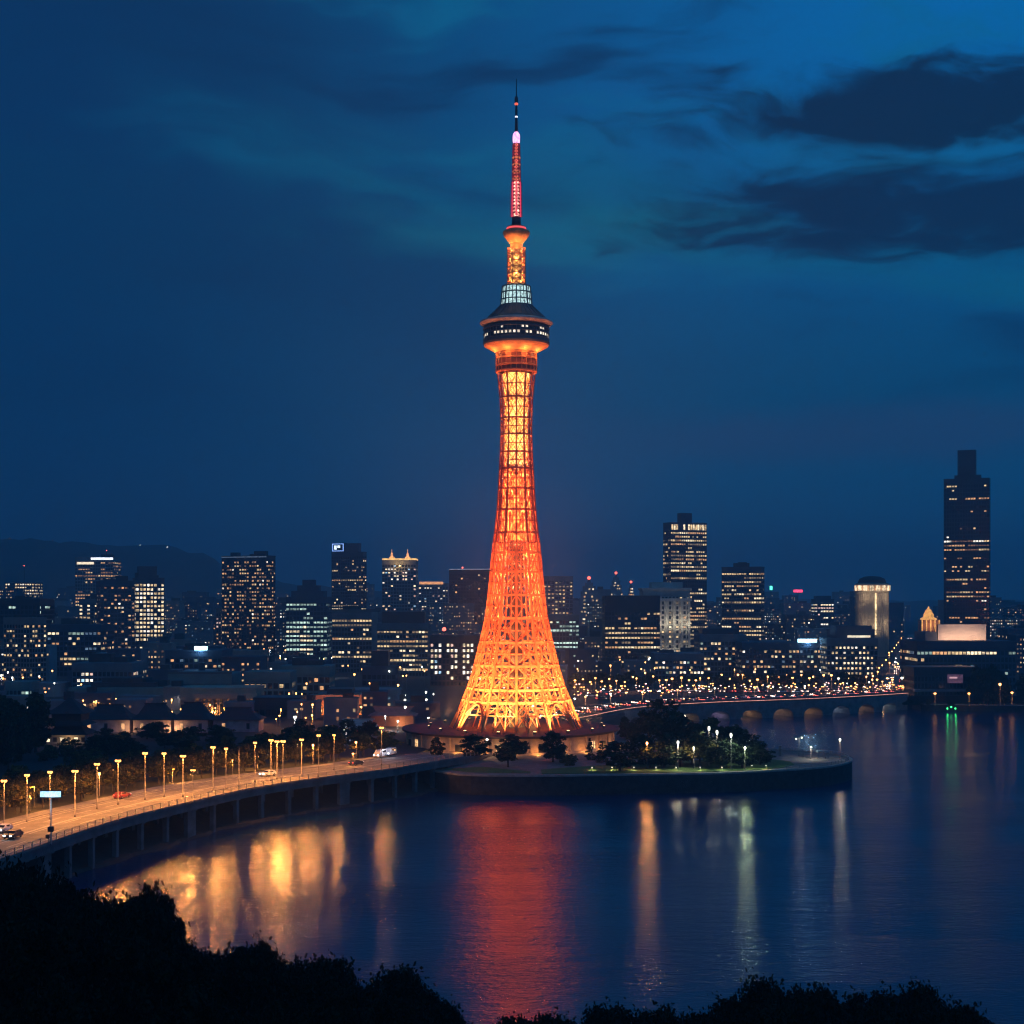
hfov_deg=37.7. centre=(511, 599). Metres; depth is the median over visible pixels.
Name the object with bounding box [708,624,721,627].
city block
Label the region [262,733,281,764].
broadleaf tree
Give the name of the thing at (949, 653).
window
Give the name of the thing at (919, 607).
hills
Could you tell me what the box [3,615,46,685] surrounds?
office tower
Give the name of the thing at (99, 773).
path lamp
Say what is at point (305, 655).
city block
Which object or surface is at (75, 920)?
broadleaf tree
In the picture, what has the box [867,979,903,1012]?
broadleaf tree
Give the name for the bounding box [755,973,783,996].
broadleaf tree
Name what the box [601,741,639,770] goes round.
broadleaf tree
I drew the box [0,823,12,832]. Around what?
parked car
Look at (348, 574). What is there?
office tower
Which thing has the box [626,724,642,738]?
broadleaf tree
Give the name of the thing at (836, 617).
city block
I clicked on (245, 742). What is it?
broadleaf tree
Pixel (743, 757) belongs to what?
broadleaf tree
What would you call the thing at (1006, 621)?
city block
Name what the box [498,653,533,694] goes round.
city block
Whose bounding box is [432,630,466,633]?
city block
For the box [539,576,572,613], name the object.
office tower
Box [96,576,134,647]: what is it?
office tower
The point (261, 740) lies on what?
broadleaf tree
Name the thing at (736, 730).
broadleaf tree
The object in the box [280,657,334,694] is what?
office tower
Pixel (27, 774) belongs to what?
street lamp
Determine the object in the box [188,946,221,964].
broadleaf tree
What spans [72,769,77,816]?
street lamp
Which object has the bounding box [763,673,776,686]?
broadleaf tree
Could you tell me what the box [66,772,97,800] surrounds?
broadleaf tree
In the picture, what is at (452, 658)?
office tower
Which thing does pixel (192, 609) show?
city block
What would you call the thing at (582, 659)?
building
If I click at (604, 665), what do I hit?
city block
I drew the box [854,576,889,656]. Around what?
round tower
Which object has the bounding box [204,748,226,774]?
broadleaf tree
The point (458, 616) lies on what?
city block
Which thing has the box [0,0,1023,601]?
sky
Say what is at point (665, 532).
lit windows
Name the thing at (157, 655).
city block
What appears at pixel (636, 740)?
broadleaf tree
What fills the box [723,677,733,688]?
broadleaf tree
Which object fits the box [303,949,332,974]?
broadleaf tree
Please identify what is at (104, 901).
broadleaf tree
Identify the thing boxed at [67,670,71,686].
city block
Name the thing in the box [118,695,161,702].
city block
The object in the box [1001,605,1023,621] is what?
city block
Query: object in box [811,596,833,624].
office tower
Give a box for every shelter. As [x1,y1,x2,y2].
[802,748,814,756]
[816,750,829,758]
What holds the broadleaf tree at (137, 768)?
on the verge
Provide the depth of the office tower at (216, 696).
600.00 m
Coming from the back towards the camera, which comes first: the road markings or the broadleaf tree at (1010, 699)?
the broadleaf tree at (1010, 699)
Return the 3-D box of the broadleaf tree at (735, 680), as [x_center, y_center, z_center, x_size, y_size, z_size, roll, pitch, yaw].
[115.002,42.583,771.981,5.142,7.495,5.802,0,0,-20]
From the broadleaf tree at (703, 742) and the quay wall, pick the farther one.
the quay wall
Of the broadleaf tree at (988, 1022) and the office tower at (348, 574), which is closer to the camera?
the broadleaf tree at (988, 1022)
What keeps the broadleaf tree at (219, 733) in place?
on the ground at (449, 698)
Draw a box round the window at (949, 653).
[948,652,961,654]
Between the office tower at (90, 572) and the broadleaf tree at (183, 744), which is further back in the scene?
the office tower at (90, 572)
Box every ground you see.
[0,615,1023,782]
[408,728,847,784]
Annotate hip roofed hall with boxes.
[87,704,135,732]
[130,703,176,732]
[171,702,215,732]
[211,707,266,731]
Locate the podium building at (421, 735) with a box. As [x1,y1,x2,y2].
[401,719,618,755]
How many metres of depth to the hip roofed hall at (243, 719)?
522.60 m
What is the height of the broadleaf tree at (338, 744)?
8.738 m
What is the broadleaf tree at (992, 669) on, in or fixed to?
on the promenade
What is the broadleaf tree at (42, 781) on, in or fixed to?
on the verge
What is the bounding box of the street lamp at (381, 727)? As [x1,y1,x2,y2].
[379,726,383,764]
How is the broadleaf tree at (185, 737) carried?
on the ground at (449, 698)
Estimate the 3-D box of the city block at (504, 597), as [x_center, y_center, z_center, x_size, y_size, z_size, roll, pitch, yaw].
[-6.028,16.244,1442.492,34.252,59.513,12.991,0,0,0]
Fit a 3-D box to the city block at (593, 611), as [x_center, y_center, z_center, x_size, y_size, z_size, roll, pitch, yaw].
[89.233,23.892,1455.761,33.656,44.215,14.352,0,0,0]
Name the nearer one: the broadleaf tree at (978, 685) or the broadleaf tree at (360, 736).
the broadleaf tree at (360, 736)
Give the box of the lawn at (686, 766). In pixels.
[446,759,793,773]
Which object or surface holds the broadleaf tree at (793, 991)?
on the hillside
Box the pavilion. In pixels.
[46,697,96,743]
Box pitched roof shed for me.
[368,706,417,725]
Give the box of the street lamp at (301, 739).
[299,738,303,774]
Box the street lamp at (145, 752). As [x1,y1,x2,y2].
[142,751,147,799]
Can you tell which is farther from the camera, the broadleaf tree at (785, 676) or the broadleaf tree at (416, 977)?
the broadleaf tree at (785, 676)
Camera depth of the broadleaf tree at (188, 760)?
366.32 m
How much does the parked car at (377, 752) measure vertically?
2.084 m
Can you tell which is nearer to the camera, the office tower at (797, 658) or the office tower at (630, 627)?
the office tower at (797, 658)
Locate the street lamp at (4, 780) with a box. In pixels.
[1,779,7,822]
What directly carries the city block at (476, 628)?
on the ground at (449, 698)
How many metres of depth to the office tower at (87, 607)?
1180.13 m
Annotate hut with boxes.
[342,718,377,735]
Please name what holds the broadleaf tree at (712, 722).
on the lawn at (686, 766)
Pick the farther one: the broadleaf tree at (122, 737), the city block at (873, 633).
the city block at (873, 633)
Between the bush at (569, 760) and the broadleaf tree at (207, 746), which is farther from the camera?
the bush at (569, 760)
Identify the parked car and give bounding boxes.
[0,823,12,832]
[3,829,22,838]
[113,791,130,798]
[259,770,276,776]
[348,759,363,765]
[373,749,386,757]
[386,747,396,755]
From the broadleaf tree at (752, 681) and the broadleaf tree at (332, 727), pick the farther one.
the broadleaf tree at (752, 681)
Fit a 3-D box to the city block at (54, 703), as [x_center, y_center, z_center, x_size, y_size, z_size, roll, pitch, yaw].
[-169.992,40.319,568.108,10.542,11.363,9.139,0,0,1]
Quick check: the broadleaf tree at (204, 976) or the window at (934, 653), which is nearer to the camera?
the broadleaf tree at (204, 976)
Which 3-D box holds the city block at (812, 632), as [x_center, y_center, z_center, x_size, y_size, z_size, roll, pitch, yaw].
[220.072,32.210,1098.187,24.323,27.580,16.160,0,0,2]
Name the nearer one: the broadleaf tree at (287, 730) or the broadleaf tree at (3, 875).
the broadleaf tree at (3, 875)
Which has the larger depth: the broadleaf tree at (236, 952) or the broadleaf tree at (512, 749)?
the broadleaf tree at (512, 749)
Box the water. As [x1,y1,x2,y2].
[61,708,1023,1023]
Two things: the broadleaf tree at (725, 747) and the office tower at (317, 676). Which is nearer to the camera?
the broadleaf tree at (725, 747)
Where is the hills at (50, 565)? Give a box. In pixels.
[0,538,528,599]
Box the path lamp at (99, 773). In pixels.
[98,771,100,796]
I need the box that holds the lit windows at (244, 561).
[222,561,274,651]
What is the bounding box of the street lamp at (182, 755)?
[180,754,185,796]
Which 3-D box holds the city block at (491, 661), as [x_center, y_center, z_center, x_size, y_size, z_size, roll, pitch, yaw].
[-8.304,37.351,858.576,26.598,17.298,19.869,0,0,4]
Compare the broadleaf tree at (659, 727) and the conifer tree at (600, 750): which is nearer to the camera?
the conifer tree at (600, 750)
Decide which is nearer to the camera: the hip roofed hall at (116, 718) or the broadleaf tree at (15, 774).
the broadleaf tree at (15, 774)
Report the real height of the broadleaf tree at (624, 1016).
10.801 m
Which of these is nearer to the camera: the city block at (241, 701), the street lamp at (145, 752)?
the street lamp at (145, 752)
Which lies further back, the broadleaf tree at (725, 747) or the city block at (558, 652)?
the city block at (558, 652)
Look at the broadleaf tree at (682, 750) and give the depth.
419.05 m
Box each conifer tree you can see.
[584,738,592,756]
[596,741,605,758]
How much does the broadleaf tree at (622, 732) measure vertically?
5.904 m
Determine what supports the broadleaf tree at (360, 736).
on the ground at (449, 698)
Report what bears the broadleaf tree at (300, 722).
on the ground at (449, 698)
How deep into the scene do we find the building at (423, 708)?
581.88 m
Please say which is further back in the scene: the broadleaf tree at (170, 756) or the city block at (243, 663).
the city block at (243, 663)
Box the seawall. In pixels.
[435,725,852,795]
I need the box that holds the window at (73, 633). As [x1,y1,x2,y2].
[69,632,83,634]
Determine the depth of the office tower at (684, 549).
1245.77 m
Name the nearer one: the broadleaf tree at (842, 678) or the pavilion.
the pavilion
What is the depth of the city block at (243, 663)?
737.82 m
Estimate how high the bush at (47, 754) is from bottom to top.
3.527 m
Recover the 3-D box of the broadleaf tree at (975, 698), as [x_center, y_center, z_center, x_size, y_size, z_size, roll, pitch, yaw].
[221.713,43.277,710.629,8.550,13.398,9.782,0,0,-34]
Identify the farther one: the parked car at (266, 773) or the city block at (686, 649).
the city block at (686, 649)
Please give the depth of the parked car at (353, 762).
398.55 m
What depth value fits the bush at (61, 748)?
440.93 m
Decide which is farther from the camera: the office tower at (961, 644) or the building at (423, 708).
the office tower at (961, 644)
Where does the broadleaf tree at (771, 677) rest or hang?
on the ground at (449, 698)
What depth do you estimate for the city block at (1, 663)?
830.56 m
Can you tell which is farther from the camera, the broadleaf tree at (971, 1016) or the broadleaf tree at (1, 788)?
the broadleaf tree at (1, 788)
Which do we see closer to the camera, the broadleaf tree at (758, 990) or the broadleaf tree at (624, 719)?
the broadleaf tree at (758, 990)
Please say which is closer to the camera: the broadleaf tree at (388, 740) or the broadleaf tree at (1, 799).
the broadleaf tree at (1, 799)
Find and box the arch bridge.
[523,689,907,722]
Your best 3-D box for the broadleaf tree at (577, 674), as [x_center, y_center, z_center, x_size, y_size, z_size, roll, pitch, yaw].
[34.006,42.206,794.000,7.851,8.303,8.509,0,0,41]
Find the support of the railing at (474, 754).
on the viaduct
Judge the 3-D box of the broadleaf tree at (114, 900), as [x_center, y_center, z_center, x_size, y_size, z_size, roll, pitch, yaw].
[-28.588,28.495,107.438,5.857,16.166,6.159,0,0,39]
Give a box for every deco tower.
[579,576,598,625]
[610,572,622,595]
[628,581,633,595]
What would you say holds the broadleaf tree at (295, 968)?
on the hillside
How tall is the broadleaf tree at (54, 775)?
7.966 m
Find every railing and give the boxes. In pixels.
[0,752,484,855]
[785,747,848,768]
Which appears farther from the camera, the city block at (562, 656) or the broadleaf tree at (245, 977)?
the city block at (562, 656)
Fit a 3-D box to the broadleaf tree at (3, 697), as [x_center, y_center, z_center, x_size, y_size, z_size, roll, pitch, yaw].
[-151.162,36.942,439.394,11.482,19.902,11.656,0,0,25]
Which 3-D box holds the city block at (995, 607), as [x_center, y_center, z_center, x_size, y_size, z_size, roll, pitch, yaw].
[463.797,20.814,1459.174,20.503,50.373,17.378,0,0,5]
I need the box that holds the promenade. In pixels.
[912,703,1023,710]
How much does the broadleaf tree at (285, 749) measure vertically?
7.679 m
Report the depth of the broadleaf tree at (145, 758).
365.36 m
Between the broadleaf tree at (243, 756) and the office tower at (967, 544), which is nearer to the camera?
the broadleaf tree at (243, 756)
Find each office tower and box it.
[0,596,54,638]
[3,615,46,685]
[5,565,42,598]
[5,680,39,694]
[47,618,114,676]
[68,677,169,702]
[72,653,146,686]
[75,550,120,605]
[79,594,95,623]
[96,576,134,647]
[132,566,164,647]
[165,643,232,670]
[168,671,241,684]
[180,685,264,714]
[216,608,221,644]
[221,551,275,655]
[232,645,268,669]
[244,670,296,694]
[253,695,305,716]
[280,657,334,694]
[286,580,331,660]
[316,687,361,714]
[331,543,366,608]
[332,606,381,672]
[362,650,398,685]
[377,611,430,676]
[382,549,417,610]
[418,582,448,609]
[430,627,482,685]
[449,567,489,623]
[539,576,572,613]
[542,614,578,649]
[602,596,659,668]
[638,582,691,651]
[650,650,703,679]
[663,513,706,647]
[694,628,745,676]
[721,562,764,640]
[735,639,819,678]
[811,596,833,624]
[818,625,877,680]
[899,624,1015,689]
[903,665,975,695]
[944,450,990,638]
[997,622,1023,639]
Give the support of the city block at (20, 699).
on the ground at (449, 698)
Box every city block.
[0,589,23,598]
[0,648,2,682]
[0,691,6,697]
[7,695,43,709]
[26,678,70,696]
[46,691,80,717]
[47,645,56,680]
[55,613,74,623]
[57,606,78,617]
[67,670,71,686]
[74,687,114,713]
[107,648,148,669]
[114,698,152,714]
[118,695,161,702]
[143,637,177,668]
[147,633,173,641]
[147,664,182,679]
[163,680,187,709]
[164,598,184,632]
[169,618,191,636]
[170,633,195,644]
[176,645,224,648]
[177,618,213,644]
[184,662,217,670]
[185,602,201,619]
[200,617,215,644]
[206,612,215,618]
[220,655,267,684]
[224,695,254,709]
[268,656,287,669]
[275,597,285,605]
[275,602,285,653]
[287,695,321,718]
[288,653,331,663]
[323,693,359,729]
[355,687,401,705]
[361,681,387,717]
[393,694,409,705]
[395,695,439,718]
[426,616,437,634]
[429,604,442,629]
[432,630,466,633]
[443,604,474,633]
[471,620,508,646]
[481,604,508,623]
[483,650,508,680]
[493,586,523,604]
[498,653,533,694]
[523,612,547,645]
[523,625,536,646]
[532,650,560,680]
[543,662,567,688]
[561,650,564,663]
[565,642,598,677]
[579,626,587,641]
[584,631,601,659]
[586,602,601,635]
[589,618,601,635]
[598,658,620,676]
[623,660,649,672]
[680,648,693,651]
[707,611,715,627]
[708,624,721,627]
[716,597,721,625]
[764,611,780,623]
[764,624,784,639]
[782,611,810,623]
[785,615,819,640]
[794,625,829,640]
[820,622,838,627]
[826,629,874,637]
[834,614,840,624]
[836,611,849,624]
[849,597,854,624]
[938,600,943,623]
[990,595,1001,616]
[990,615,1019,638]
[994,637,1008,640]
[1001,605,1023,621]
[1008,635,1023,673]
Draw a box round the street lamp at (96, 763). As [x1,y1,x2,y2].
[94,762,99,808]
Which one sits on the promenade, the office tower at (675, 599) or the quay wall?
the quay wall
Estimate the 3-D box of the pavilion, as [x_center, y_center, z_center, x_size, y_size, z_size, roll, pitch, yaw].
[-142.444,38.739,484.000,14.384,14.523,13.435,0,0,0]
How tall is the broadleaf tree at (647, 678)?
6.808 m
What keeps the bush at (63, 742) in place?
on the ground at (449, 698)
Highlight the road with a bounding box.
[0,753,463,854]
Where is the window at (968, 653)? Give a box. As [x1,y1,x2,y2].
[967,652,980,654]
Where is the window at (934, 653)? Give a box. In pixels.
[933,652,946,654]
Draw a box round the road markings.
[0,753,455,855]
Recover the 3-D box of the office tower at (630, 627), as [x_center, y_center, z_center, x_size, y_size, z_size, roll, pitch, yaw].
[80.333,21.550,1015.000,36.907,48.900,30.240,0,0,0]
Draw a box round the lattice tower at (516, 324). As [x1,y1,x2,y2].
[449,79,582,732]
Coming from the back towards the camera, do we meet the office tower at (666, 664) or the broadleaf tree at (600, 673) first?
the office tower at (666, 664)
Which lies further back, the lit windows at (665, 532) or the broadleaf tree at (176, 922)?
the lit windows at (665, 532)
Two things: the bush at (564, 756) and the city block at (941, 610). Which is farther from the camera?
the city block at (941, 610)
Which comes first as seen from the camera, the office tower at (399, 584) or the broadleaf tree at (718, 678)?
the broadleaf tree at (718, 678)
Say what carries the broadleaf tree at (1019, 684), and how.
on the promenade
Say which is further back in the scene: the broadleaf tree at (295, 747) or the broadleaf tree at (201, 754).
the broadleaf tree at (295, 747)
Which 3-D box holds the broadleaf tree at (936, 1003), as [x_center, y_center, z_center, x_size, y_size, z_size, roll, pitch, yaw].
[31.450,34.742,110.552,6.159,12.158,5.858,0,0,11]
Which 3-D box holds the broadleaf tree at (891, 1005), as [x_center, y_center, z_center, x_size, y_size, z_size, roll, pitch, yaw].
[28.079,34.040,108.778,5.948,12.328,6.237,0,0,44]
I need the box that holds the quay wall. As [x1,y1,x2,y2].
[922,704,1023,711]
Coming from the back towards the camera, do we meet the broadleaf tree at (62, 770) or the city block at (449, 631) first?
the city block at (449, 631)
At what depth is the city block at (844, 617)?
1503.30 m
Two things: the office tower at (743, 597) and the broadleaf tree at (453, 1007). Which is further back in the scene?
the office tower at (743, 597)
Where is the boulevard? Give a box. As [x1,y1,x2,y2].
[878,634,914,696]
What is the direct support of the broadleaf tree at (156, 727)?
on the ground at (449, 698)
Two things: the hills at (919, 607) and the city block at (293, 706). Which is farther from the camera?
the hills at (919, 607)
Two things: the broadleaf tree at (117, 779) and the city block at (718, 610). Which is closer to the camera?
the broadleaf tree at (117, 779)
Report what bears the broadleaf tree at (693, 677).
on the ground at (449, 698)
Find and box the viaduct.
[0,753,492,884]
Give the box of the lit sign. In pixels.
[40,790,61,844]
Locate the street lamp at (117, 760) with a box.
[115,759,120,804]
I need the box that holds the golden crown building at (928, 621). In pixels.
[918,606,939,631]
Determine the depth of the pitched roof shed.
545.60 m
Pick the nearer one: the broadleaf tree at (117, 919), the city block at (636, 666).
the broadleaf tree at (117, 919)
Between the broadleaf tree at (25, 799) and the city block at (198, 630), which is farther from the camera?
the city block at (198, 630)
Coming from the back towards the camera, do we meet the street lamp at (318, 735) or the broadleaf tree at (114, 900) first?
the street lamp at (318, 735)
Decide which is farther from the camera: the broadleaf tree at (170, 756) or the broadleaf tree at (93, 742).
the broadleaf tree at (93, 742)
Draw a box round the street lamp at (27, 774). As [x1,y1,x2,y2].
[24,773,29,821]
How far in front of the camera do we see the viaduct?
335.37 m
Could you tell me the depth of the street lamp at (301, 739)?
374.35 m
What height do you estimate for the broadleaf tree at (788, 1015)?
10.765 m
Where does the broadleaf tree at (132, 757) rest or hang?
on the verge
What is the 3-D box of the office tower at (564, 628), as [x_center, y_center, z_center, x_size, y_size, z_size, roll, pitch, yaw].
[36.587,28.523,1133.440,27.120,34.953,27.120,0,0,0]
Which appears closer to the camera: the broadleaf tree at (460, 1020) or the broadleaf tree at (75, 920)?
the broadleaf tree at (75, 920)
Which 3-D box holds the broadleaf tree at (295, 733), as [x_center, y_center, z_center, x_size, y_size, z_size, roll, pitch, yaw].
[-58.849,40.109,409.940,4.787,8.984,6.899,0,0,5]
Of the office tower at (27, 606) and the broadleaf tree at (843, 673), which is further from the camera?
the office tower at (27, 606)
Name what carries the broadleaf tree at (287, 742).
on the verge
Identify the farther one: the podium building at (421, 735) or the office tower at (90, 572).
the office tower at (90, 572)
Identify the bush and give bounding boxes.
[36,748,52,758]
[36,750,57,760]
[44,744,57,750]
[53,745,71,756]
[57,738,69,745]
[64,739,83,749]
[78,753,93,764]
[560,755,573,762]
[563,756,575,765]
[586,753,596,759]
[596,753,608,762]
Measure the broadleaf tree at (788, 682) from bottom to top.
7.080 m
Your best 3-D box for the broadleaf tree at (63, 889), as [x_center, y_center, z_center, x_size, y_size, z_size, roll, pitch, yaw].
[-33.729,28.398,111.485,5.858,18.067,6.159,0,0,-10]
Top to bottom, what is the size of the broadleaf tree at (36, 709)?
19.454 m
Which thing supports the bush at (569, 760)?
on the island ground at (534, 764)
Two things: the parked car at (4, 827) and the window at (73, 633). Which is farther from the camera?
the window at (73, 633)
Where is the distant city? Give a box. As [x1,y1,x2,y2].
[50,582,1023,639]
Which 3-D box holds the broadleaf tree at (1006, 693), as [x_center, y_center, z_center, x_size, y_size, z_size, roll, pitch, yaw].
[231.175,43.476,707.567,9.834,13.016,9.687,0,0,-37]
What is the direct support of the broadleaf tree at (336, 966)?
on the hillside
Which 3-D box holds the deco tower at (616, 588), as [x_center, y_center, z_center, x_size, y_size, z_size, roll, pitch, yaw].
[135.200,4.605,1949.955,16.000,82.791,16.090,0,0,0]
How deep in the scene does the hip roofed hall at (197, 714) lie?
521.21 m
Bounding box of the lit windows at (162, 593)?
[136,584,163,647]
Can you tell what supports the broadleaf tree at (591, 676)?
on the ground at (449, 698)
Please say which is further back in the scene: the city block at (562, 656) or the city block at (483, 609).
the city block at (483, 609)
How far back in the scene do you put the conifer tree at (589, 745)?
441.30 m
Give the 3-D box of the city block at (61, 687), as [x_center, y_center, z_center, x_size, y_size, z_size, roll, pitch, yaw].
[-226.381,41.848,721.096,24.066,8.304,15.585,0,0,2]
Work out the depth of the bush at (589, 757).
437.91 m
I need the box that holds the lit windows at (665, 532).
[663,532,705,635]
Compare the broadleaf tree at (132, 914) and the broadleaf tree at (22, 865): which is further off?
the broadleaf tree at (22, 865)
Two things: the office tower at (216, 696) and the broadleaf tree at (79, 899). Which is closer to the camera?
the broadleaf tree at (79, 899)
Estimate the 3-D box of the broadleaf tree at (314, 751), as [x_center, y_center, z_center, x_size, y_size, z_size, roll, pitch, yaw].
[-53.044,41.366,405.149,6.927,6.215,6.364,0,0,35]
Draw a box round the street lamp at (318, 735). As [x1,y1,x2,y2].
[317,734,320,776]
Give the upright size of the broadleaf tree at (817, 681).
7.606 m
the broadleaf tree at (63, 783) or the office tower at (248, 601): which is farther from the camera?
the office tower at (248, 601)
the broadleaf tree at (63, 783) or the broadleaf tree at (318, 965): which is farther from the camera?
the broadleaf tree at (63, 783)
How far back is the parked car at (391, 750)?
424.82 m
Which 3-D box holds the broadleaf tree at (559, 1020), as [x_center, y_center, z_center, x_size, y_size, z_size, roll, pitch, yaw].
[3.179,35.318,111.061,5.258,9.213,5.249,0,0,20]
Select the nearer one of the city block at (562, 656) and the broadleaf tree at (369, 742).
the broadleaf tree at (369, 742)
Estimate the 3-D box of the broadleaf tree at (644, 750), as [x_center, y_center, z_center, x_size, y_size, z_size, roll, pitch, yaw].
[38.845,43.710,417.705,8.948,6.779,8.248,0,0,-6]
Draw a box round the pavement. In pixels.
[0,752,482,857]
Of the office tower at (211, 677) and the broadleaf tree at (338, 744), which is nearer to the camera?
the broadleaf tree at (338, 744)
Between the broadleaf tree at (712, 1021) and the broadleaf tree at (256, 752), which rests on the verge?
the broadleaf tree at (256, 752)
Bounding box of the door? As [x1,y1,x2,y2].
[455,745,461,751]
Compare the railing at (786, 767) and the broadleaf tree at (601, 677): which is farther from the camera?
the broadleaf tree at (601, 677)
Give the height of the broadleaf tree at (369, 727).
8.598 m
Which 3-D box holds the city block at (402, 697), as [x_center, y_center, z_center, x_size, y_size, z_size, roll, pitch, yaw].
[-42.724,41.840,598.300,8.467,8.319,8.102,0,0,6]
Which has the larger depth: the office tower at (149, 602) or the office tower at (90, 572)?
the office tower at (90, 572)
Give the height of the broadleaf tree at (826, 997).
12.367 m
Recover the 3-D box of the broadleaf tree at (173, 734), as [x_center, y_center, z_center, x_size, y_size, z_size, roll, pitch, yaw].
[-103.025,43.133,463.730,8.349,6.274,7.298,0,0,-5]
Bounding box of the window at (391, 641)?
[390,640,401,642]
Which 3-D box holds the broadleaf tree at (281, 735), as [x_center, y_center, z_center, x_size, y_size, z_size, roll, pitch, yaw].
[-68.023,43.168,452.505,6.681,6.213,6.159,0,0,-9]
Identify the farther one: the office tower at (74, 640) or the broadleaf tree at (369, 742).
the office tower at (74, 640)
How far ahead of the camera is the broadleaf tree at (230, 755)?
379.20 m
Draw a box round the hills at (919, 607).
[779,599,1023,614]
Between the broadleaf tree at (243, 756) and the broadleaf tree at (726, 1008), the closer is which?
the broadleaf tree at (726, 1008)
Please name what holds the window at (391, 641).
in the office tower at (403, 637)
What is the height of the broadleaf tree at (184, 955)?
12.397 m
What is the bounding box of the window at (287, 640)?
[286,639,298,641]
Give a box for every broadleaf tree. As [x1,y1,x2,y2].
[0,695,8,703]
[0,700,29,752]
[0,708,27,768]
[0,769,28,807]
[0,783,5,795]
[0,790,6,805]
[0,849,23,890]
[2,779,27,814]
[7,702,40,760]
[7,764,33,785]
[8,855,36,877]
[12,856,59,905]
[14,783,31,812]
[21,691,55,751]
[24,699,52,752]
[27,773,58,807]
[28,770,45,800]
[42,861,81,910]
[43,771,62,804]
[47,893,130,991]
[53,763,73,787]
[54,775,70,801]
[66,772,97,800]
[66,880,98,911]
[67,762,80,783]
[70,762,96,797]
[76,899,129,1000]
[81,891,116,935]
[84,736,105,753]
[86,756,104,787]
[91,761,119,793]
[91,887,126,911]
[94,727,113,738]
[95,754,115,786]
[99,737,123,756]
[100,766,126,790]
[111,734,126,739]
[112,892,178,957]
[116,751,141,783]
[116,889,138,909]
[117,731,131,737]
[117,763,140,788]
[121,747,151,768]
[125,737,139,750]
[125,887,203,1003]
[126,762,149,786]
[129,743,147,756]
[134,724,154,738]
[136,878,192,950]
[144,721,169,738]
[144,759,175,783]
[148,749,173,777]
[154,751,183,781]
[156,732,170,747]
[166,730,190,748]
[167,909,196,956]
[171,734,199,743]
[171,748,186,776]
[172,740,193,750]
[177,755,200,779]
[179,937,200,966]
[182,726,205,741]
[183,743,205,760]
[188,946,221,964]
[191,746,215,777]
[191,953,227,1003]
[198,947,238,979]
[203,728,230,743]
[204,742,219,770]
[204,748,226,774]
[207,724,225,735]
[209,727,237,738]
[211,944,284,1023]
[214,748,241,773]
[217,735,236,768]
[217,940,262,1000]
[234,744,254,771]
[238,735,260,744]
[242,740,261,766]
[244,954,313,1023]
[247,746,269,770]
[249,930,286,978]
[254,732,268,744]
[258,735,268,745]
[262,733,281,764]
[263,742,287,768]
[268,955,310,996]
[272,740,290,766]
[277,733,288,739]
[280,726,299,738]
[280,737,296,763]
[285,953,316,970]
[287,730,304,760]
[287,737,306,765]
[293,719,314,734]
[296,724,314,735]
[298,729,315,751]
[303,742,327,762]
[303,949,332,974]
[305,732,321,759]
[306,957,356,998]
[315,726,328,732]
[316,951,365,997]
[317,733,331,761]
[320,731,344,760]
[323,725,347,742]
[334,733,346,758]
[339,719,361,741]
[346,728,369,757]
[350,720,379,742]
[354,978,364,991]
[357,737,374,756]
[357,980,397,1002]
[366,963,413,1006]
[369,730,402,749]
[387,961,444,1014]
[398,977,451,1023]
[426,985,460,1023]
[428,737,445,754]
[440,999,463,1016]
[450,1014,468,1023]
[459,734,492,755]
[493,742,523,766]
[494,734,529,754]
[496,1013,524,1023]
[507,1010,531,1023]
[528,1007,564,1023]
[538,731,566,761]
[545,1014,566,1023]
[564,1011,579,1023]
[567,676,580,686]
[570,672,582,686]
[573,676,585,688]
[580,996,624,1023]
[583,672,596,684]
[594,672,607,682]
[595,674,606,687]
[600,675,617,690]
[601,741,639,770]
[606,997,638,1023]
[614,674,627,688]
[616,723,634,739]
[618,676,629,689]
[620,716,633,725]
[624,670,637,686]
[625,733,654,760]
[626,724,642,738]
[628,716,647,733]
[630,1005,663,1023]
[634,676,646,685]
[636,745,662,767]
[638,698,689,747]
[639,1000,682,1023]
[643,676,652,686]
[644,672,657,685]
[646,739,682,767]
[667,677,679,688]
[670,726,713,764]
[671,739,690,766]
[672,1007,692,1022]
[675,1005,710,1023]
[677,672,689,684]
[683,734,718,767]
[683,1018,702,1023]
[688,673,699,687]
[689,1005,730,1023]
[693,717,731,755]
[702,672,714,685]
[702,991,727,1018]
[705,738,742,767]
[707,991,750,1023]
[712,674,724,687]
[714,724,750,752]
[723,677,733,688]
[725,746,757,767]
[730,967,779,1023]
[731,675,739,688]
[732,733,767,762]
[738,672,751,687]
[741,676,759,688]
[746,674,756,689]
[750,745,775,764]
[755,674,765,686]
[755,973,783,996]
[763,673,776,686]
[765,993,816,1023]
[766,673,780,685]
[770,679,782,689]
[772,982,811,1006]
[780,674,792,688]
[780,678,792,687]
[791,981,817,1011]
[798,679,810,687]
[800,671,816,683]
[806,982,858,1023]
[810,676,822,689]
[834,674,846,685]
[836,985,879,1022]
[839,671,848,681]
[844,674,861,687]
[857,675,865,689]
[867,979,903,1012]
[870,982,924,1023]
[892,976,947,1023]
[908,979,945,1005]
[923,999,968,1023]
[925,988,952,1022]
[948,1003,982,1023]
[949,994,986,1023]
[965,665,980,703]
[965,669,980,703]
[971,679,984,703]
[972,667,995,704]
[981,1013,995,1023]
[986,663,1006,704]
[987,673,1004,704]
[994,680,1011,704]
[1001,674,1011,704]
[1004,684,1012,703]
[1015,673,1023,700]
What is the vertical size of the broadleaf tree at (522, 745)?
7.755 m
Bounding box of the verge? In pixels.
[0,755,352,820]

